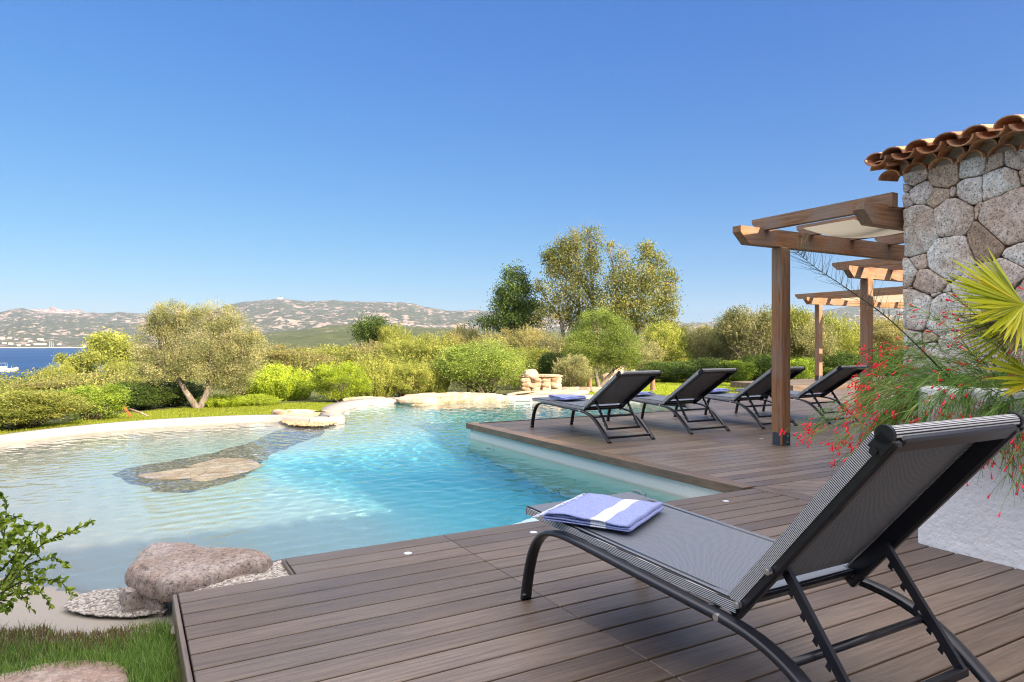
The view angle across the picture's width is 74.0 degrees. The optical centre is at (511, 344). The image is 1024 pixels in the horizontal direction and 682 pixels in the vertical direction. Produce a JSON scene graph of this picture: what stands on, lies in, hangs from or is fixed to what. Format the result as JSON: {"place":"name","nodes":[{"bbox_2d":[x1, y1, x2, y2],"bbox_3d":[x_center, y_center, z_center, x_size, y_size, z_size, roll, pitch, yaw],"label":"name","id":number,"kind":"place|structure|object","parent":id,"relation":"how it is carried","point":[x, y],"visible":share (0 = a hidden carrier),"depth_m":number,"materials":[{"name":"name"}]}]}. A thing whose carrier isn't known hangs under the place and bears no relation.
{"place":"outdoors","nodes":[
{"label":"outdoors","id":0,"kind":"place"},
{"bbox_2d":[30,306,83,313],"bbox_3d":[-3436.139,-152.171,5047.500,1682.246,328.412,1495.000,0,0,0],"label":"crag ridge","id":1,"kind":"structure","parent":0,"point":[52,309],"depth_m":5495.59,"materials":[{"name":"stone"}]},
{"bbox_2d":[0,348,137,384],"bbox_3d":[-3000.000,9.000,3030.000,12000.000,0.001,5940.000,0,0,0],"label":"sea","id":2,"kind":"structure","parent":0,"point":[21,359],"depth_m":470.26,"materials":[{"name":"liquid"}]},
{"bbox_2d":[0,423,233,642],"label":"pool floor","id":3,"kind":"structure","parent":0,"point":[61,617],"depth_m":3.46,"materials":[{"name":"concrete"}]},
{"bbox_2d":[63,587,167,617],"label":"pebbles","id":4,"kind":"object","parent":3,"relation":"on","point":[102,603],"visible":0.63,"depth_m":3.53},
{"bbox_2d":[119,587,166,617],"bbox_3d":[-1.917,1.331,3.481,0.280,0.183,0.094,0,0,6],"label":"rock","id":5,"kind":"object","parent":4,"relation":"on","point":[131,599],"visible":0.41,"depth_m":3.47,"materials":[{"name":"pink stone"}]},
{"bbox_2d":[194,559,288,590],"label":"pebbles","id":6,"kind":"object","parent":3,"relation":"on","point":[276,569],"visible":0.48,"depth_m":3.58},
{"bbox_2d":[280,420,336,426],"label":"pebbles","id":7,"kind":"object","parent":3,"relation":"on","point":[303,423],"visible":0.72,"depth_m":11.86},
{"bbox_2d":[0,402,336,434],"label":"lawn","id":8,"kind":"structure","parent":0,"point":[240,410],"depth_m":13.96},
{"bbox_2d":[0,401,686,593],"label":"pool water","id":9,"kind":"structure","parent":0,"point":[366,475],"depth_m":6.89,"materials":[{"name":"blue liquid"}]},
{"bbox_2d":[0,349,751,681],"bbox_3d":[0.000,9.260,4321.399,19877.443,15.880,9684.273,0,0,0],"label":"ground","id":10,"kind":"structure","parent":0,"point":[324,399],"depth_m":16.33,"materials":[{"name":"plant"}]},
{"bbox_2d":[6,380,90,388],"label":"bush","id":11,"kind":"object","parent":10,"relation":"on","point":[39,385],"visible":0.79,"depth_m":23.61,"materials":[{"name":"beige plant"}]},
{"bbox_2d":[0,383,98,428],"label":"bush","id":12,"kind":"object","parent":10,"relation":"on","point":[17,414],"visible":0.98,"depth_m":10.83,"materials":[{"name":"green plant"}]},
{"bbox_2d":[39,362,77,374],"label":"bush","id":13,"kind":"object","parent":10,"relation":"on","point":[69,369],"visible":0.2,"depth_m":47.62,"materials":[{"name":"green plant"}]},
{"bbox_2d":[51,352,71,364],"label":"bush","id":14,"kind":"object","parent":10,"relation":"on","point":[59,358],"visible":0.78,"depth_m":51.68,"materials":[{"name":"green plant"}]},
{"bbox_2d":[0,660,127,681],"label":"stepping stone","id":15,"kind":"object","parent":10,"relation":"on","point":[84,672],"visible":0.87,"depth_m":2.66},
{"bbox_2d":[58,346,110,372],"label":"pine","id":16,"kind":"object","parent":10,"relation":"on","point":[80,360],"visible":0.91,"depth_m":49.81,"materials":[{"name":"green plant"}]},
{"bbox_2d":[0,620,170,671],"bbox_3d":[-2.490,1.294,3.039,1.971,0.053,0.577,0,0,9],"label":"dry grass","id":17,"kind":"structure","parent":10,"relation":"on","point":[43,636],"depth_m":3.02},
{"bbox_2d":[0,613,180,681],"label":"grass","id":18,"kind":"structure","parent":10,"relation":"on","point":[151,658],"depth_m":2.82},
{"bbox_2d":[0,491,95,614],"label":"leafy shrub","id":19,"kind":"object","parent":18,"relation":"on","point":[8,582],"visible":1,"depth_m":2.96,"materials":[{"name":"green plant"}]},
{"bbox_2d":[56,382,141,420],"bbox_3d":[-7.781,1.079,12.573,1.430,0.760,1.468,0,0,-2],"label":"bush","id":20,"kind":"object","parent":10,"relation":"on","point":[112,398],"visible":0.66,"depth_m":12.52,"materials":[{"name":"green plant"}]},
{"bbox_2d":[71,372,132,386],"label":"bush","id":21,"kind":"object","parent":10,"relation":"on","point":[100,378],"visible":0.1,"depth_m":29.60,"materials":[{"name":"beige plant"}]},
{"bbox_2d":[80,320,142,367],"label":"pine","id":22,"kind":"object","parent":10,"relation":"on","point":[114,346],"visible":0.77,"depth_m":55.16,"materials":[{"name":"green plant"}]},
{"bbox_2d":[101,359,139,378],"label":"bush","id":23,"kind":"object","parent":10,"relation":"on","point":[114,364],"visible":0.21,"depth_m":35.66,"materials":[{"name":"green plant"}]},
{"bbox_2d":[109,378,180,409],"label":"bush","id":24,"kind":"object","parent":10,"relation":"on","point":[148,395],"visible":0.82,"depth_m":14.97,"materials":[{"name":"green plant"}]},
{"bbox_2d":[0,415,310,444],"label":"pool coping","id":25,"kind":"object","parent":10,"relation":"on","point":[52,432],"visible":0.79,"depth_m":11.60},
{"bbox_2d":[142,379,212,406],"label":"bush","id":26,"kind":"object","parent":10,"relation":"on","point":[196,391],"visible":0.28,"depth_m":16.10,"materials":[{"name":"green plant"}]},
{"bbox_2d":[123,298,273,407],"bbox_3d":[-7.113,0.173,15.469,2.815,2.748,3.154,0,0,-40],"label":"olive tree","id":27,"kind":"object","parent":10,"relation":"on","point":[227,352],"visible":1,"depth_m":15.21,"materials":[{"name":"green plant"}]},
{"bbox_2d":[195,392,252,407],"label":"bush","id":28,"kind":"object","parent":10,"relation":"on","point":[219,400],"visible":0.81,"depth_m":15.70,"materials":[{"name":"green plant"}]},
{"bbox_2d":[221,372,265,396],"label":"bush","id":29,"kind":"object","parent":10,"relation":"on","point":[245,393],"visible":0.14,"depth_m":18.28,"materials":[{"name":"green plant"}]},
{"bbox_2d":[237,393,283,405],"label":"bush","id":30,"kind":"object","parent":10,"relation":"on","point":[261,399],"visible":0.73,"depth_m":16.24,"materials":[{"name":"green plant"}]},
{"bbox_2d":[242,361,316,400],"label":"bush","id":31,"kind":"object","parent":10,"relation":"on","point":[278,383],"visible":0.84,"depth_m":18.05,"materials":[{"name":"green plant"}]},
{"bbox_2d":[261,342,342,384],"bbox_3d":[-8.567,0.792,26.935,3.585,1.789,3.860,0,0,26],"label":"bush","id":32,"kind":"object","parent":10,"relation":"on","point":[276,355],"visible":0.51,"depth_m":26.21,"materials":[{"name":"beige plant"}]},
{"bbox_2d":[271,409,332,416],"bbox_3d":[-4.053,1.361,13.121,1.324,0.229,0.346,0,0,0],"label":"rock","id":33,"kind":"object","parent":10,"relation":"on","point":[303,412],"visible":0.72,"depth_m":13.06,"materials":[{"name":"stone"}]},
{"bbox_2d":[294,343,363,381],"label":"bush","id":34,"kind":"object","parent":10,"relation":"on","point":[337,349],"visible":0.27,"depth_m":30.43,"materials":[{"name":"green plant"}]},
{"bbox_2d":[300,360,374,401],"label":"bush","id":35,"kind":"object","parent":10,"relation":"on","point":[345,374],"visible":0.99,"depth_m":17.39,"materials":[{"name":"green plant"}]},
{"bbox_2d":[6,397,722,498],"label":"pool wall","id":36,"kind":"structure","parent":10,"relation":"on","point":[669,486],"depth_m":7.64,"materials":[{"name":"paint"}]},
{"bbox_2d":[513,399,531,403],"bbox_3d":[0.261,1.370,16.438,0.450,0.120,0.044,0,0,0],"label":"skimmer","id":37,"kind":"object","parent":36,"relation":"in","point":[522,401],"visible":0.97,"depth_m":16.42,"materials":[{"name":"white plastic"}]},
{"bbox_2d":[338,340,393,365],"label":"bush","id":38,"kind":"object","parent":10,"relation":"on","point":[366,349],"visible":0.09,"depth_m":31.30,"materials":[{"name":"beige plant"}]},
{"bbox_2d":[344,311,395,345],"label":"tree","id":39,"kind":"object","parent":10,"relation":"on","point":[365,330],"visible":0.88,"depth_m":61.67,"materials":[{"name":"green plant"}]},
{"bbox_2d":[351,350,400,396],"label":"bush","id":40,"kind":"object","parent":10,"relation":"on","point":[373,368],"visible":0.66,"depth_m":18.88,"materials":[{"name":"green plant"}]},
{"bbox_2d":[373,321,415,348],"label":"bush","id":41,"kind":"object","parent":10,"relation":"on","point":[389,333],"visible":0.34,"depth_m":61.31,"materials":[{"name":"green plant"}]},
{"bbox_2d":[377,360,433,396],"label":"bush","id":42,"kind":"object","parent":10,"relation":"on","point":[414,372],"visible":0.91,"depth_m":19.21,"materials":[{"name":"green plant"}]},
{"bbox_2d":[373,334,444,381],"bbox_3d":[-4.466,0.647,30.081,3.439,2.240,3.766,0,0,-27],"label":"bush","id":43,"kind":"object","parent":10,"relation":"on","point":[421,345],"visible":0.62,"depth_m":29.34,"materials":[{"name":"green plant"}]},
{"bbox_2d":[410,360,451,393],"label":"bush","id":44,"kind":"object","parent":10,"relation":"on","point":[438,386],"visible":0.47,"depth_m":20.11,"materials":[{"name":"green plant"}]},
{"bbox_2d":[178,403,685,681],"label":"deck substructure","id":45,"kind":"object","parent":10,"relation":"on","point":[683,405],"depth_m":3.01,"materials":[{"name":"black"}]},
{"bbox_2d":[172,559,294,681],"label":"edging","id":46,"kind":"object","parent":45,"relation":"on","point":[185,667],"depth_m":2.82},
{"bbox_2d":[178,488,1023,681],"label":"deck","id":47,"kind":"structure","parent":45,"relation":"on","point":[453,607],"depth_m":2.96,"materials":[{"name":"wood"}]},
{"bbox_2d":[520,412,1023,681],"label":"sun lounger","id":48,"kind":"object","parent":47,"relation":"on","point":[882,495],"visible":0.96,"depth_m":2.14,"materials":[{"name":"black"}]},
{"bbox_2d":[531,493,663,531],"bbox_3d":[0.400,0.750,3.096,0.471,0.044,0.470,0,0,28],"label":"towel","id":49,"kind":"object","parent":48,"relation":"on","point":[604,511],"visible":1,"depth_m":3.00,"materials":[{"name":"blue fabric"}]},
{"bbox_2d":[917,385,1023,569],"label":"planter","id":50,"kind":"object","parent":47,"relation":"on","point":[965,520],"visible":0.47,"depth_m":3.79,"materials":[{"name":"white"}]},
{"bbox_2d":[779,285,1023,516],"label":"coral plant","id":51,"kind":"object","parent":50,"relation":"in","point":[900,407],"visible":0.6,"depth_m":4.10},
{"bbox_2d":[775,227,951,378],"bbox_3d":[2.175,-0.287,4.274,1.023,1.004,0.165,0,0,17],"label":"bare shoot","id":52,"kind":"object","parent":51,"relation":"attached to","point":[899,328],"visible":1,"depth_m":4.30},
{"bbox_2d":[942,247,1023,395],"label":"fan palm","id":53,"kind":"object","parent":50,"relation":"in","point":[996,292],"visible":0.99,"depth_m":3.74,"materials":[{"name":"green plant"}]},
{"bbox_2d":[466,422,755,492],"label":"deck","id":54,"kind":"structure","parent":45,"relation":"on","point":[723,485],"depth_m":7.04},
{"bbox_2d":[480,388,902,486],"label":"deck","id":55,"kind":"structure","parent":45,"relation":"on","point":[740,451],"depth_m":8.58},
{"bbox_2d":[481,411,667,422],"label":"deck","id":56,"kind":"structure","parent":55,"relation":"attached to","point":[566,417],"depth_m":11.17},
{"bbox_2d":[530,370,660,443],"bbox_3d":[1.071,0.762,9.147,0.742,0.893,2.037,0,0,-29],"label":"sun lounger","id":57,"kind":"object","parent":55,"relation":"on","point":[622,388],"visible":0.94,"depth_m":8.66,"materials":[{"name":"black"}]},
{"bbox_2d":[548,394,586,399],"bbox_3d":[0.789,0.742,9.669,0.436,0.059,0.376,0,0,-37],"label":"towel","id":58,"kind":"object","parent":57,"relation":"on","point":[565,397],"visible":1,"depth_m":9.59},
{"bbox_2d":[606,368,736,434],"bbox_3d":[2.284,0.762,9.968,0.742,0.893,2.037,0,0,-29],"label":"sun lounger","id":59,"kind":"object","parent":55,"relation":"on","point":[699,384],"visible":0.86,"depth_m":9.46,"materials":[{"name":"black"}]},
{"bbox_2d":[673,366,804,428],"bbox_3d":[3.485,0.762,10.597,0.742,0.893,2.037,0,0,-29],"label":"sun lounger","id":60,"kind":"object","parent":55,"relation":"on","point":[761,385],"visible":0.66,"depth_m":10.11,"materials":[{"name":"black"}]},
{"bbox_2d":[735,365,867,423],"bbox_3d":[4.687,0.762,11.162,0.742,0.893,2.037,0,0,-29],"label":"sun lounger","id":61,"kind":"object","parent":55,"relation":"on","point":[831,381],"visible":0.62,"depth_m":10.63,"materials":[{"name":"black"}]},
{"bbox_2d":[730,376,903,390],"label":"deck","id":62,"kind":"structure","parent":55,"relation":"on","point":[799,384],"depth_m":18.77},
{"bbox_2d":[795,286,903,380],"bbox_3d":[12.016,-0.215,19.717,6.500,2.530,4.150,0,0,-29],"label":"pergola","id":63,"kind":"object","parent":62,"relation":"on","point":[819,300],"visible":0.34,"depth_m":19.71,"materials":[{"name":"brown wood"}]},
{"bbox_2d":[733,192,907,445],"bbox_3d":[4.824,-0.140,8.212,4.330,2.680,1.710,0,0,-29],"label":"pergola","id":64,"kind":"object","parent":55,"relation":"on","point":[879,219],"visible":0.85,"depth_m":8.07,"materials":[{"name":"brown wood"}]},
{"bbox_2d":[832,258,902,410],"bbox_3d":[8.118,-0.140,12.256,4.620,2.680,2.380,0,0,-29],"label":"pergola","id":65,"kind":"object","parent":55,"relation":"on","point":[865,271],"visible":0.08,"depth_m":11.95,"materials":[{"name":"brown wood"}]},
{"bbox_2d":[753,486,813,500],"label":"deck","id":66,"kind":"structure","parent":45,"relation":"on","point":[788,493],"depth_m":5.46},
{"bbox_2d":[766,476,831,496],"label":"deck","id":67,"kind":"structure","parent":45,"relation":"on","point":[813,487],"depth_m":5.74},
{"bbox_2d":[409,330,460,376],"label":"bush","id":68,"kind":"object","parent":10,"relation":"on","point":[444,340],"visible":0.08,"depth_m":31.83,"materials":[{"name":"green plant"}]},
{"bbox_2d":[0,342,878,389],"bbox_3d":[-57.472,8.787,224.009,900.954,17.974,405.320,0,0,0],"label":"scrub","id":69,"kind":"object","parent":10,"relation":"on","point":[20,379],"visible":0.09,"depth_m":25.41,"materials":[{"name":"green plant"}]},
{"bbox_2d":[310,394,593,424],"bbox_3d":[-0.226,1.468,15.604,8.900,0.325,4.318,0,0,-22],"label":"pool coping","id":70,"kind":"object","parent":10,"relation":"on","point":[337,409],"visible":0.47,"depth_m":14.95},
{"bbox_2d":[342,396,398,401],"bbox_3d":[-3.403,1.333,16.622,1.423,0.139,0.312,0,0,4],"label":"rock","id":71,"kind":"object","parent":70,"relation":"on","point":[354,398],"visible":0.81,"depth_m":16.52,"materials":[{"name":"stone"}]},
{"bbox_2d":[398,392,508,404],"bbox_3d":[-1.639,1.351,17.186,2.747,0.245,1.893,0,0,-25],"label":"rock","id":72,"kind":"object","parent":70,"relation":"on","point":[433,398],"visible":0.98,"depth_m":16.63,"materials":[{"name":"stone"}]},
{"bbox_2d":[507,389,588,395],"bbox_3d":[0.911,1.320,18.377,2.810,0.140,1.178,0,0,-26],"label":"rock","id":73,"kind":"object","parent":70,"relation":"on","point":[567,391],"visible":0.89,"depth_m":18.13,"materials":[{"name":"stone"}]},
{"bbox_2d":[442,320,485,345],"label":"bush","id":74,"kind":"object","parent":10,"relation":"on","point":[461,336],"visible":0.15,"depth_m":43.58,"materials":[{"name":"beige plant"}]},
{"bbox_2d":[425,333,537,392],"bbox_3d":[-0.951,0.617,20.535,3.778,1.980,3.943,0,0,26],"label":"bush","id":75,"kind":"object","parent":10,"relation":"on","point":[464,363],"visible":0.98,"depth_m":20.01,"materials":[{"name":"green plant"}]},
{"bbox_2d":[465,326,516,351],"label":"bush","id":76,"kind":"object","parent":10,"relation":"on","point":[499,335],"visible":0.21,"depth_m":39.83,"materials":[{"name":"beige plant"}]},
{"bbox_2d":[468,257,548,338],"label":"tall tree","id":77,"kind":"object","parent":10,"relation":"on","point":[513,295],"visible":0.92,"depth_m":41.45,"materials":[{"name":"green plant"}]},
{"bbox_2d":[500,352,539,389],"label":"bush","id":78,"kind":"object","parent":10,"relation":"on","point":[528,359],"visible":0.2,"depth_m":23.32,"materials":[{"name":"green plant"}]},
{"bbox_2d":[500,322,551,352],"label":"bush","id":79,"kind":"object","parent":10,"relation":"on","point":[529,338],"visible":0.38,"depth_m":35.67,"materials":[{"name":"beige plant"}]},
{"bbox_2d":[513,345,550,369],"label":"bush","id":80,"kind":"object","parent":10,"relation":"on","point":[538,353],"visible":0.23,"depth_m":27.64,"materials":[{"name":"green plant"}]},
{"bbox_2d":[520,374,562,390],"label":"stone wall","id":81,"kind":"structure","parent":10,"relation":"on","point":[548,381],"depth_m":19.60,"materials":[{"name":"stone"}]},
{"bbox_2d":[523,369,538,377],"bbox_3d":[0.522,0.788,18.587,0.417,0.238,0.440,0,0,0],"label":"rock","id":82,"kind":"object","parent":81,"relation":"on","point":[530,373],"visible":1,"depth_m":18.44,"materials":[{"name":"stone"}]},
{"bbox_2d":[536,350,566,373],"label":"bush","id":83,"kind":"object","parent":10,"relation":"on","point":[545,367],"visible":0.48,"depth_m":23.61,"materials":[{"name":"green plant"}]},
{"bbox_2d":[533,330,574,360],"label":"bush","id":84,"kind":"object","parent":10,"relation":"on","point":[551,342],"visible":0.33,"depth_m":31.54,"materials":[{"name":"plant"}]},
{"bbox_2d":[525,220,611,350],"bbox_3d":[3.507,-2.854,40.025,5.432,9.297,4.721,0,0,0],"label":"tall tree","id":85,"kind":"object","parent":10,"relation":"on","point":[552,261],"visible":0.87,"depth_m":39.58,"materials":[{"name":"green plant"}]},
{"bbox_2d":[547,354,595,386],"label":"bush","id":86,"kind":"object","parent":10,"relation":"on","point":[570,368],"visible":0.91,"depth_m":20.03,"materials":[{"name":"plant"}]},
{"bbox_2d":[559,304,646,386],"bbox_3d":[2.915,0.083,22.245,3.078,2.832,2.665,0,0,0],"label":"olive tree","id":87,"kind":"object","parent":10,"relation":"on","point":[607,350],"visible":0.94,"depth_m":21.77,"materials":[{"name":"green plant"}]},
{"bbox_2d":[584,238,687,344],"bbox_3d":[6.888,-2.099,37.492,5.778,7.824,3.784,0,0,0],"label":"tall tree","id":88,"kind":"object","parent":10,"relation":"on","point":[628,282],"visible":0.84,"depth_m":37.42,"materials":[{"name":"green plant"}]},
{"bbox_2d":[620,335,665,370],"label":"bush","id":89,"kind":"object","parent":10,"relation":"on","point":[649,355],"visible":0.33,"depth_m":25.52,"materials":[{"name":"green plant"}]},
{"bbox_2d":[636,317,694,363],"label":"bush","id":90,"kind":"object","parent":10,"relation":"on","point":[666,333],"visible":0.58,"depth_m":26.87,"materials":[{"name":"green plant"}]},
{"bbox_2d":[639,360,695,381],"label":"bush","id":91,"kind":"object","parent":10,"relation":"on","point":[669,373],"visible":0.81,"depth_m":23.69,"materials":[{"name":"green plant"}]},
{"bbox_2d":[667,321,722,378],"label":"bush","id":92,"kind":"object","parent":10,"relation":"on","point":[700,344],"visible":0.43,"depth_m":27.54,"materials":[{"name":"plant"}]},
{"bbox_2d":[676,356,737,380],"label":"bush","id":93,"kind":"object","parent":10,"relation":"on","point":[707,363],"visible":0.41,"depth_m":23.95,"materials":[{"name":"green plant"}]},
{"bbox_2d":[703,326,750,360],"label":"bush","id":94,"kind":"object","parent":10,"relation":"on","point":[712,348],"visible":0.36,"depth_m":26.87,"materials":[{"name":"plant"}]},
{"bbox_2d":[719,358,757,381],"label":"bush","id":95,"kind":"object","parent":10,"relation":"on","point":[736,364],"visible":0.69,"depth_m":23.88,"materials":[{"name":"green plant"}]},
{"bbox_2d":[706,303,792,380],"bbox_3d":[9.254,-0.070,25.962,2.939,3.171,2.821,0,0,-44],"label":"bush","id":96,"kind":"object","parent":10,"relation":"on","point":[737,325],"visible":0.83,"depth_m":25.60,"materials":[{"name":"green plant"}]},
{"bbox_2d":[737,352,794,379],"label":"bush","id":97,"kind":"object","parent":10,"relation":"on","point":[763,363],"visible":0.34,"depth_m":24.68,"materials":[{"name":"green plant"}]},
{"bbox_2d":[752,303,814,357],"bbox_3d":[10.695,-0.101,26.833,2.876,3.287,2.964,0,0,42],"label":"bush","id":98,"kind":"object","parent":10,"relation":"on","point":[795,316],"visible":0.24,"depth_m":26.00,"materials":[{"name":"green plant"}]},
{"bbox_2d":[790,356,814,378],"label":"bush","id":99,"kind":"object","parent":10,"relation":"on","point":[808,364],"visible":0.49,"depth_m":24.24,"materials":[{"name":"green plant"}]},
{"bbox_2d":[790,314,842,378],"bbox_3d":[11.371,0.168,26.112,2.698,2.667,2.937,0,0,-1],"label":"bush","id":100,"kind":"object","parent":10,"relation":"on","point":[827,337],"visible":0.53,"depth_m":25.47,"materials":[{"name":"green plant"}]},
{"bbox_2d":[806,349,859,375],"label":"bush","id":101,"kind":"object","parent":10,"relation":"on","point":[834,361],"visible":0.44,"depth_m":25.23,"materials":[{"name":"green plant"}]},
{"bbox_2d":[812,311,877,354],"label":"bush","id":102,"kind":"object","parent":10,"relation":"on","point":[847,337],"visible":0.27,"depth_m":27.40,"materials":[{"name":"green plant"}]},
{"bbox_2d":[850,354,890,376],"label":"bush","id":103,"kind":"object","parent":10,"relation":"on","point":[876,357],"visible":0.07,"depth_m":26.46,"materials":[{"name":"green plant"}]},
{"bbox_2d":[840,313,907,355],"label":"bush","id":104,"kind":"object","parent":10,"relation":"on","point":[878,319],"visible":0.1,"depth_m":31.47,"materials":[{"name":"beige plant"}]},
{"bbox_2d":[873,320,906,357],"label":"bush","id":105,"kind":"object","parent":10,"relation":"on","point":[887,335],"visible":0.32,"depth_m":29.32,"materials":[{"name":"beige plant"}]},
{"bbox_2d":[864,115,1023,420],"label":"stone house","id":106,"kind":"structure","parent":10,"relation":"on","point":[963,197],"depth_m":6.20,"materials":[{"name":"stone"}]},
{"bbox_2d":[0,299,902,347],"bbox_3d":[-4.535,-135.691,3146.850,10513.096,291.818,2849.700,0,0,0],"label":"hills","id":107,"kind":"structure","parent":0,"point":[65,330],"depth_m":3128.80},
{"bbox_2d":[214,324,762,349],"bbox_3d":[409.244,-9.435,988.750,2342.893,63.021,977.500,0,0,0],"label":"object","id":108,"kind":"structure","parent":0,"point":[315,338],"depth_m":817.53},
{"bbox_2d":[0,0,1023,322],"label":"sky","id":109,"kind":"structure","parent":0,"point":[191,152],"materials":[{"name":"blue"}]},
{"bbox_2d":[577,379,754,395],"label":"lawn","id":110,"kind":"structure","parent":0,"point":[668,386],"depth_m":21.12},
{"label":"pebble base","id":111,"kind":"structure","parent":0,"visible":0},
{"bbox_2d":[124,542,272,601],"bbox_3d":[-1.766,1.222,3.692,0.834,0.163,0.555,0,0,23],"label":"boulder","id":112,"kind":"object","parent":111,"relation":"on","point":[162,571],"visible":0.92,"depth_m":3.59,"materials":[{"name":"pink stone"}]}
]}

